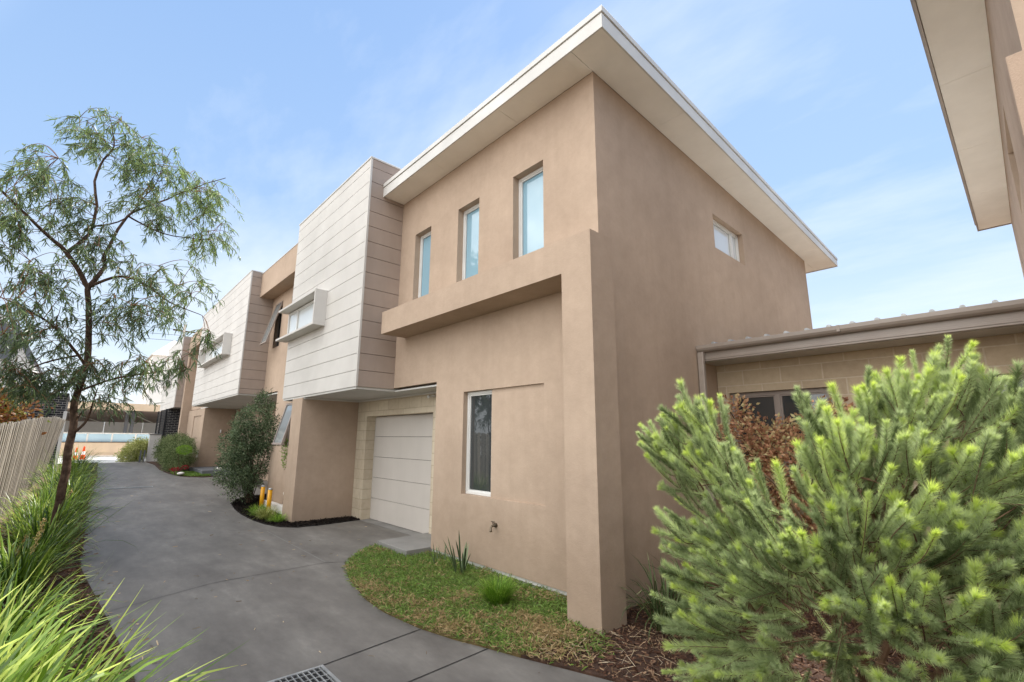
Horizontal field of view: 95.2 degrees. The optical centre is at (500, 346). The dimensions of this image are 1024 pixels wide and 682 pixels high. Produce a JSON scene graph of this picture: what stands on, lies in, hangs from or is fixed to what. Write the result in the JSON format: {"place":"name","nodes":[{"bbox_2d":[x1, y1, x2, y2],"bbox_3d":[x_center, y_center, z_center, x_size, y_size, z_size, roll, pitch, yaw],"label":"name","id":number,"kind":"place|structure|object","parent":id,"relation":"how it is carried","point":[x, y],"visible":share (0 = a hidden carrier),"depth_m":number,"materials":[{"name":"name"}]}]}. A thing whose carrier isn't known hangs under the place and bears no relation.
{"place":"outdoors","nodes":[
{"label":"outdoors","id":0,"kind":"place"},
{"bbox_2d":[0,393,69,473],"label":"brick garage","id":1,"kind":"structure","parent":0,"point":[61,411],"depth_m":17.46,"materials":[{"name":"black brick"}]},
{"bbox_2d":[1,463,134,681],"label":"garden soil","id":2,"kind":"structure","parent":0,"point":[89,590],"depth_m":4.23,"materials":[{"name":"brown soil"}]},
{"bbox_2d":[0,559,24,609],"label":"strappy grass","id":3,"kind":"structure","parent":2,"relation":"on","point":[6,579],"depth_m":4.29,"materials":[{"name":"green plant"}]},
{"bbox_2d":[0,512,101,600],"bbox_3d":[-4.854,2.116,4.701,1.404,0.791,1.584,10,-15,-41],"label":"strappy grass","id":4,"kind":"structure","parent":2,"relation":"on","point":[26,560],"depth_m":4.79,"materials":[{"name":"green plant"}]},
{"bbox_2d":[1,475,103,516],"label":"strappy grass","id":5,"kind":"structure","parent":2,"relation":"on","point":[46,496],"depth_m":8.61,"materials":[{"name":"green plant"}]},
{"bbox_2d":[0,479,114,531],"bbox_3d":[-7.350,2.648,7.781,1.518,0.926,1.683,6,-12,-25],"label":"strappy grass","id":6,"kind":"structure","parent":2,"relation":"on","point":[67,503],"depth_m":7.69,"materials":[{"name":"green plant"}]},
{"bbox_2d":[19,461,96,496],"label":"strappy grass","id":7,"kind":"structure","parent":2,"relation":"on","point":[50,482],"depth_m":10.76,"materials":[{"name":"green plant"}]},
{"bbox_2d":[0,549,120,651],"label":"strappy grass","id":8,"kind":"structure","parent":2,"relation":"on","point":[21,619],"depth_m":3.72,"materials":[{"name":"green plant"}]},
{"bbox_2d":[29,449,97,485],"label":"strappy grass","id":9,"kind":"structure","parent":2,"relation":"on","point":[55,468],"depth_m":13.01,"materials":[{"name":"green plant"}]},
{"bbox_2d":[0,481,128,680],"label":"bark chips","id":10,"kind":"object","parent":2,"relation":"on","point":[96,612],"visible":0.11,"depth_m":4.74,"materials":[{"name":"brown wood"}]},
{"bbox_2d":[0,481,135,564],"bbox_3d":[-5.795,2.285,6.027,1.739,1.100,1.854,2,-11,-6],"label":"strappy grass","id":11,"kind":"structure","parent":2,"relation":"on","point":[74,533],"depth_m":6.04,"materials":[{"name":"green plant"}]},
{"bbox_2d":[35,458,112,493],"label":"strappy grass","id":12,"kind":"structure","parent":2,"relation":"on","point":[78,476],"depth_m":11.94,"materials":[{"name":"green plant"}]},
{"bbox_2d":[47,444,109,480],"bbox_3d":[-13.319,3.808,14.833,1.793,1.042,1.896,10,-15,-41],"label":"strappy grass","id":13,"kind":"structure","parent":2,"relation":"on","point":[79,459],"depth_m":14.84,"materials":[{"name":"green plant"}]},
{"bbox_2d":[28,468,130,509],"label":"strappy grass","id":14,"kind":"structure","parent":2,"relation":"on","point":[83,488],"depth_m":9.70,"materials":[{"name":"green plant"}]},
{"bbox_2d":[0,106,243,547],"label":"gum tree","id":15,"kind":"object","parent":2,"relation":"on","point":[39,181],"visible":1,"depth_m":7.20,"materials":[{"name":"green plant"}]},
{"bbox_2d":[0,554,245,681],"bbox_3d":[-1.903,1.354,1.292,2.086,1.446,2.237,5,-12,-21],"label":"strappy grass","id":16,"kind":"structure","parent":2,"relation":"on","point":[33,656],"depth_m":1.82,"materials":[{"name":"green plant"}]},
{"bbox_2d":[58,457,145,463],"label":"road","id":17,"kind":"structure","parent":0,"point":[110,459],"depth_m":24.02,"materials":[{"name":"grey asphalt"}]},
{"bbox_2d":[59,456,116,457],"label":"kerb","id":18,"kind":"structure","parent":17,"relation":"on","point":[91,456],"depth_m":26.39,"materials":[{"name":"concrete"}]},
{"bbox_2d":[0,465,220,522],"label":"ground","id":19,"kind":"structure","parent":0,"point":[29,491],"depth_m":12.08,"materials":[{"name":"brown soil"}]},
{"bbox_2d":[0,313,42,390],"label":"white house","id":20,"kind":"structure","parent":19,"relation":"on","point":[21,354],"depth_m":21.10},
{"bbox_2d":[0,323,15,358],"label":"window","id":21,"kind":"structure","parent":20,"relation":"in","point":[3,355],"depth_m":20.83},
{"bbox_2d":[0,376,52,434],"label":"magnolia","id":22,"kind":"object","parent":19,"relation":"on","point":[16,414],"visible":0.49,"depth_m":11.76,"materials":[{"name":"brown plant"}]},
{"bbox_2d":[0,416,65,515],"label":"paling fence","id":23,"kind":"object","parent":19,"relation":"on","point":[25,445],"visible":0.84,"depth_m":10.12,"materials":[{"name":"grey wood"}]},
{"bbox_2d":[113,436,148,461],"bbox_3d":[-17.528,4.996,22.615,1.405,1.310,1.817,-3,-12,16],"label":"flowering shrub","id":24,"kind":"object","parent":19,"relation":"on","point":[130,452],"visible":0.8,"depth_m":22.26,"materials":[{"name":"green plant"}]},
{"bbox_2d":[139,434,161,461],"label":"gate pillar","id":25,"kind":"structure","parent":19,"relation":"on","point":[153,438],"depth_m":22.49,"materials":[{"name":"concrete"}]},
{"bbox_2d":[141,341,176,432],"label":"house","id":26,"kind":"structure","parent":19,"relation":"on","point":[161,353],"depth_m":50.50,"materials":[{"name":"paint"}]},
{"bbox_2d":[155,336,235,460],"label":"townhouse","id":27,"kind":"structure","parent":19,"relation":"on","point":[170,410],"depth_m":23.74,"materials":[{"name":"paint"}]},
{"bbox_2d":[189,466,236,475],"bbox_3d":[-11.192,4.908,18.416,1.430,0.190,2.590,10,-15,-41],"label":"step","id":28,"kind":"object","parent":19,"relation":"on","point":[205,470],"visible":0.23,"depth_m":17.63,"materials":[{"name":"grey concrete"}]},
{"bbox_2d":[177,243,297,503],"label":"townhouse","id":29,"kind":"structure","parent":19,"relation":"on","point":[247,323],"depth_m":14.16,"materials":[{"name":"white paint"}]},
{"bbox_2d":[204,341,222,361],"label":"window","id":30,"kind":"structure","parent":29,"relation":"in","point":[219,349],"depth_m":16.69,"materials":[{"name":"glass"}]},
{"bbox_2d":[260,301,282,346],"bbox_3d":[-6.593,-0.643,13.595,0.498,1.339,0.570,10,-15,-41],"label":"window","id":31,"kind":"structure","parent":29,"relation":"in","point":[279,306],"depth_m":13.64,"materials":[{"name":"grey glass"}]},
{"bbox_2d":[272,403,291,445],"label":"window","id":32,"kind":"structure","parent":29,"relation":"in","point":[284,425],"depth_m":9.92,"materials":[{"name":"grey glass"}]},
{"bbox_2d":[230,494,359,527],"bbox_3d":[-5.095,3.639,10.424,4.933,0.132,1.686,-9,-15,40],"label":"mulch bed","id":33,"kind":"object","parent":19,"relation":"on","point":[296,522],"visible":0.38,"depth_m":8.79,"materials":[{"name":"black wood"}]},
{"bbox_2d":[210,388,280,502],"bbox_3d":[-6.054,2.384,11.305,1.589,2.835,1.731,10,-15,-41],"label":"olive shrub","id":34,"kind":"object","parent":33,"relation":"on","point":[248,479],"visible":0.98,"depth_m":11.07,"materials":[{"name":"green plant"}]},
{"bbox_2d":[247,503,273,515],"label":"grass tuft","id":35,"kind":"object","parent":33,"relation":"on","point":[252,510],"visible":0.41,"depth_m":9.50,"materials":[{"name":"green plant"}]},
{"bbox_2d":[259,485,264,506],"bbox_3d":[-5.382,3.426,10.546,0.089,0.556,0.089,10,-15,-41],"label":"bollard","id":36,"kind":"object","parent":33,"relation":"on","point":[262,494],"visible":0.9,"depth_m":10.53,"materials":[{"name":"yellow metal"}]},
{"bbox_2d":[251,505,279,519],"bbox_3d":[-4.581,3.260,9.159,0.694,0.332,0.680,-7,-14,34],"label":"grass tuft","id":37,"kind":"object","parent":33,"relation":"on","point":[264,514],"visible":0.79,"depth_m":9.10,"materials":[{"name":"green plant"}]},
{"bbox_2d":[266,488,272,509],"bbox_3d":[-4.929,3.313,9.957,0.089,0.556,0.089,10,-15,-41],"label":"bollard","id":38,"kind":"object","parent":33,"relation":"on","point":[269,497],"visible":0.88,"depth_m":9.94,"materials":[{"name":"yellow metal"}]},
{"bbox_2d":[263,500,281,513],"bbox_3d":[-4.805,3.491,10.038,0.100,0.200,1.695,10,-15,-41],"label":"garden edge","id":39,"kind":"object","parent":33,"relation":"on","point":[278,507],"visible":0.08,"depth_m":9.98,"materials":[{"name":"concrete"}]},
{"bbox_2d":[267,510,286,521],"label":"grass tuft","id":40,"kind":"object","parent":33,"relation":"on","point":[274,518],"visible":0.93,"depth_m":8.93,"materials":[{"name":"green plant"}]},
{"bbox_2d":[281,438,288,503],"bbox_3d":[-4.591,2.746,10.035,0.359,1.511,0.758,10,-15,-41],"label":"shrub","id":41,"kind":"object","parent":33,"relation":"on","point":[285,455],"visible":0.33,"depth_m":10.09,"materials":[{"name":"green plant"}]},
{"bbox_2d":[276,5,837,634],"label":"townhouse","id":42,"kind":"structure","parent":19,"relation":"on","point":[522,293],"depth_m":6.23,"materials":[{"name":"beige paint"}]},
{"bbox_2d":[287,300,313,333],"bbox_3d":[-4.106,-0.578,9.798,0.044,0.570,2.030,10,-15,-41],"label":"window","id":43,"kind":"structure","parent":42,"relation":"in","point":[302,316],"depth_m":9.99,"materials":[{"name":"glass"}]},
{"bbox_2d":[370,413,432,532],"bbox_3d":[-1.789,2.290,8.737,0.040,2.100,2.650,10,-15,-41],"label":"garage door","id":44,"kind":"structure","parent":42,"relation":"in","point":[401,474],"depth_m":8.74,"materials":[{"name":"white metal"}]},
{"bbox_2d":[418,231,430,297],"bbox_3d":[-1.226,-1.286,7.926,0.060,1.361,0.491,10,-15,-41],"label":"window","id":45,"kind":"structure","parent":42,"relation":"in","point":[425,243],"depth_m":8.03,"materials":[{"name":"glass"}]},
{"bbox_2d":[462,203,478,279],"bbox_3d":[-0.390,-1.463,7.001,0.060,1.361,0.513,10,-15,-41],"label":"window","id":46,"kind":"structure","parent":42,"relation":"in","point":[469,260],"depth_m":7.09,"materials":[{"name":"glass"}]},
{"bbox_2d":[466,390,491,496],"bbox_3d":[-0.256,1.278,6.226,0.060,1.355,0.563,10,-15,-41],"label":"window","id":47,"kind":"structure","parent":42,"relation":"in","point":[479,408],"depth_m":6.26,"materials":[{"name":"glass"}]},
{"bbox_2d":[519,166,543,256],"bbox_3d":[0.446,-1.640,6.078,0.060,1.361,0.548,10,-15,-41],"label":"window","id":48,"kind":"structure","parent":42,"relation":"in","point":[531,218],"depth_m":6.15,"materials":[{"name":"glass"}]},
{"bbox_2d":[713,220,739,261],"bbox_3d":[3.631,-1.692,7.640,1.126,0.557,0.060,10,-15,-41],"label":"window","id":49,"kind":"structure","parent":42,"relation":"in","point":[726,241],"depth_m":7.75,"materials":[{"name":"glass"}]},
{"bbox_2d":[515,573,1022,681],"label":"bark mulch","id":50,"kind":"object","parent":19,"relation":"on","point":[652,655],"visible":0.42,"depth_m":3.49,"materials":[{"name":"brown wood"}]},
{"bbox_2d":[527,623,703,681],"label":"straw","id":51,"kind":"object","parent":50,"relation":"on","point":[616,650],"visible":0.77,"depth_m":3.55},
{"bbox_2d":[637,554,736,608],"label":"strappy grass","id":52,"kind":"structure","parent":50,"relation":"on","point":[687,572],"depth_m":4.40,"materials":[{"name":"green plant"}]},
{"bbox_2d":[714,391,866,597],"bbox_3d":[3.064,1.515,4.916,0.974,2.198,1.701,10,-15,-41],"label":"maple shrub","id":53,"kind":"object","parent":50,"relation":"on","point":[780,434],"visible":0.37,"depth_m":5.04,"materials":[{"name":"brown plant"}]},
{"bbox_2d":[635,334,1023,681],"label":"woolly bush","id":54,"kind":"object","parent":50,"relation":"on","point":[977,507],"visible":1,"depth_m":2.15,"materials":[{"name":"green plant"}]},
{"bbox_2d":[148,461,216,476],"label":"garden soil","id":55,"kind":"structure","parent":0,"point":[158,466],"depth_m":19.28,"materials":[{"name":"brown soil"}]},
{"bbox_2d":[151,428,198,471],"bbox_3d":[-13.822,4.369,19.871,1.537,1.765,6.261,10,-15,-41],"label":"shrub","id":56,"kind":"object","parent":55,"relation":"on","point":[167,454],"visible":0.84,"depth_m":18.67,"materials":[{"name":"green plant"}]},
{"bbox_2d":[169,465,188,474],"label":"red flowers","id":57,"kind":"object","parent":55,"relation":"on","point":[179,469],"visible":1,"depth_m":17.12,"materials":[{"name":"brown plant"}]},
{"bbox_2d":[175,445,191,471],"bbox_3d":[-11.701,4.167,17.226,0.556,1.072,0.551,5,-12,-23],"label":"topiary","id":58,"kind":"object","parent":55,"relation":"on","point":[185,448],"visible":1,"depth_m":17.23,"materials":[{"name":"green plant"}]},
{"bbox_2d":[170,471,211,475],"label":"grass","id":59,"kind":"structure","parent":0,"point":[191,473],"depth_m":16.95,"materials":[{"name":"green plant"}]},
{"bbox_2d":[80,462,612,681],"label":"driveway","id":60,"kind":"structure","parent":0,"point":[328,612],"depth_m":4.74,"materials":[{"name":"grey concrete"}]},
{"bbox_2d":[84,478,160,668],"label":"leaf litter","id":61,"kind":"object","parent":60,"relation":"on","point":[118,593],"visible":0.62,"depth_m":4.30,"materials":[{"name":"brown plant"}]},
{"bbox_2d":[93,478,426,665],"bbox_3d":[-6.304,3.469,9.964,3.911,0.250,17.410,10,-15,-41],"label":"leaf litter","id":62,"kind":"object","parent":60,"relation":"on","point":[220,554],"visible":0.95,"depth_m":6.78,"materials":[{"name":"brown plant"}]},
{"bbox_2d":[96,477,488,681],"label":"driveway joint","id":63,"kind":"object","parent":60,"relation":"on","point":[350,654],"visible":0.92,"depth_m":3.64,"materials":[{"name":"black concrete"}]},
{"bbox_2d":[268,665,340,681],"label":"drain grate","id":64,"kind":"object","parent":60,"relation":"on","point":[321,673],"visible":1,"depth_m":3.17,"materials":[{"name":"metal"}]},
{"bbox_2d":[341,543,621,669],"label":"grass","id":65,"kind":"structure","parent":0,"point":[401,564],"depth_m":4.51,"materials":[{"name":"green plant"}]},
{"bbox_2d":[377,532,431,555],"bbox_3d":[-1.185,2.967,7.008,1.050,0.105,0.900,10,-15,-41],"label":"step","id":66,"kind":"object","parent":65,"relation":"on","point":[416,544],"visible":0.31,"depth_m":6.79,"materials":[{"name":"grey concrete"}]},
{"bbox_2d":[429,545,445,563],"bbox_3d":[-0.871,2.672,6.075,0.188,0.284,0.320,-9,-14,38],"label":"flax","id":67,"kind":"object","parent":65,"relation":"on","point":[437,554],"visible":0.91,"depth_m":6.11,"materials":[{"name":"green plant"}]},
{"bbox_2d":[436,534,469,574],"bbox_3d":[-0.534,2.494,5.609,0.413,0.457,0.506,5,-12,-23],"label":"flax","id":68,"kind":"object","parent":65,"relation":"on","point":[463,564],"visible":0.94,"depth_m":5.58,"materials":[{"name":"green plant"}]},
{"bbox_2d":[466,573,521,606],"bbox_3d":[-0.042,2.377,4.570,0.592,0.288,0.600,10,-15,-41],"label":"grass tuft","id":69,"kind":"object","parent":65,"relation":"on","point":[504,592],"visible":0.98,"depth_m":4.52,"materials":[{"name":"green plant"}]},
{"bbox_2d":[0,0,1023,429],"label":"sky","id":70,"kind":"structure","parent":0,"point":[835,104],"materials":[{"name":"blue"}]},
{"bbox_2d":[619,553,722,643],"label":"strappy grass","id":71,"kind":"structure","parent":0,"point":[664,612],"depth_m":4.00,"materials":[{"name":"green plant"}]},
{"bbox_2d":[696,298,1023,609],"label":"single storey wing","id":72,"kind":"structure","parent":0,"point":[767,371],"depth_m":5.31,"materials":[{"name":"beige paint"}]},
{"bbox_2d":[731,388,832,494],"bbox_3d":[3.566,1.208,5.875,0.060,1.291,1.166,10,-15,-41],"label":"window","id":73,"kind":"structure","parent":72,"relation":"in","point":[771,402],"depth_m":5.99,"materials":[{"name":"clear glass"}]},
{"bbox_2d":[996,373,1023,398],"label":"window","id":74,"kind":"structure","parent":72,"relation":"in","point":[1023,373],"depth_m":4.49,"materials":[{"name":"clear glass"}]},
{"bbox_2d":[910,0,1023,276],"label":"townhouse","id":75,"kind":"structure","parent":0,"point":[974,51],"depth_m":5.15,"materials":[{"name":"beige paint"}]},
{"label":"pavement","id":76,"kind":"structure","parent":0,"visible":0},
{"bbox_2d":[59,432,154,455],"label":"wall","id":77,"kind":"structure","parent":76,"relation":"on","point":[106,444],"depth_m":27.12,"materials":[{"name":"beige concrete"}]},
{"bbox_2d":[23,315,194,340],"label":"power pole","id":78,"kind":"object","parent":76,"relation":"on","point":[184,328],"visible":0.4,"depth_m":48.59,"materials":[{"name":"wood"}]},
{"bbox_2d":[64,402,160,432],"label":"station building","id":79,"kind":"structure","parent":76,"relation":"on","point":[93,424],"depth_m":36.40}
]}

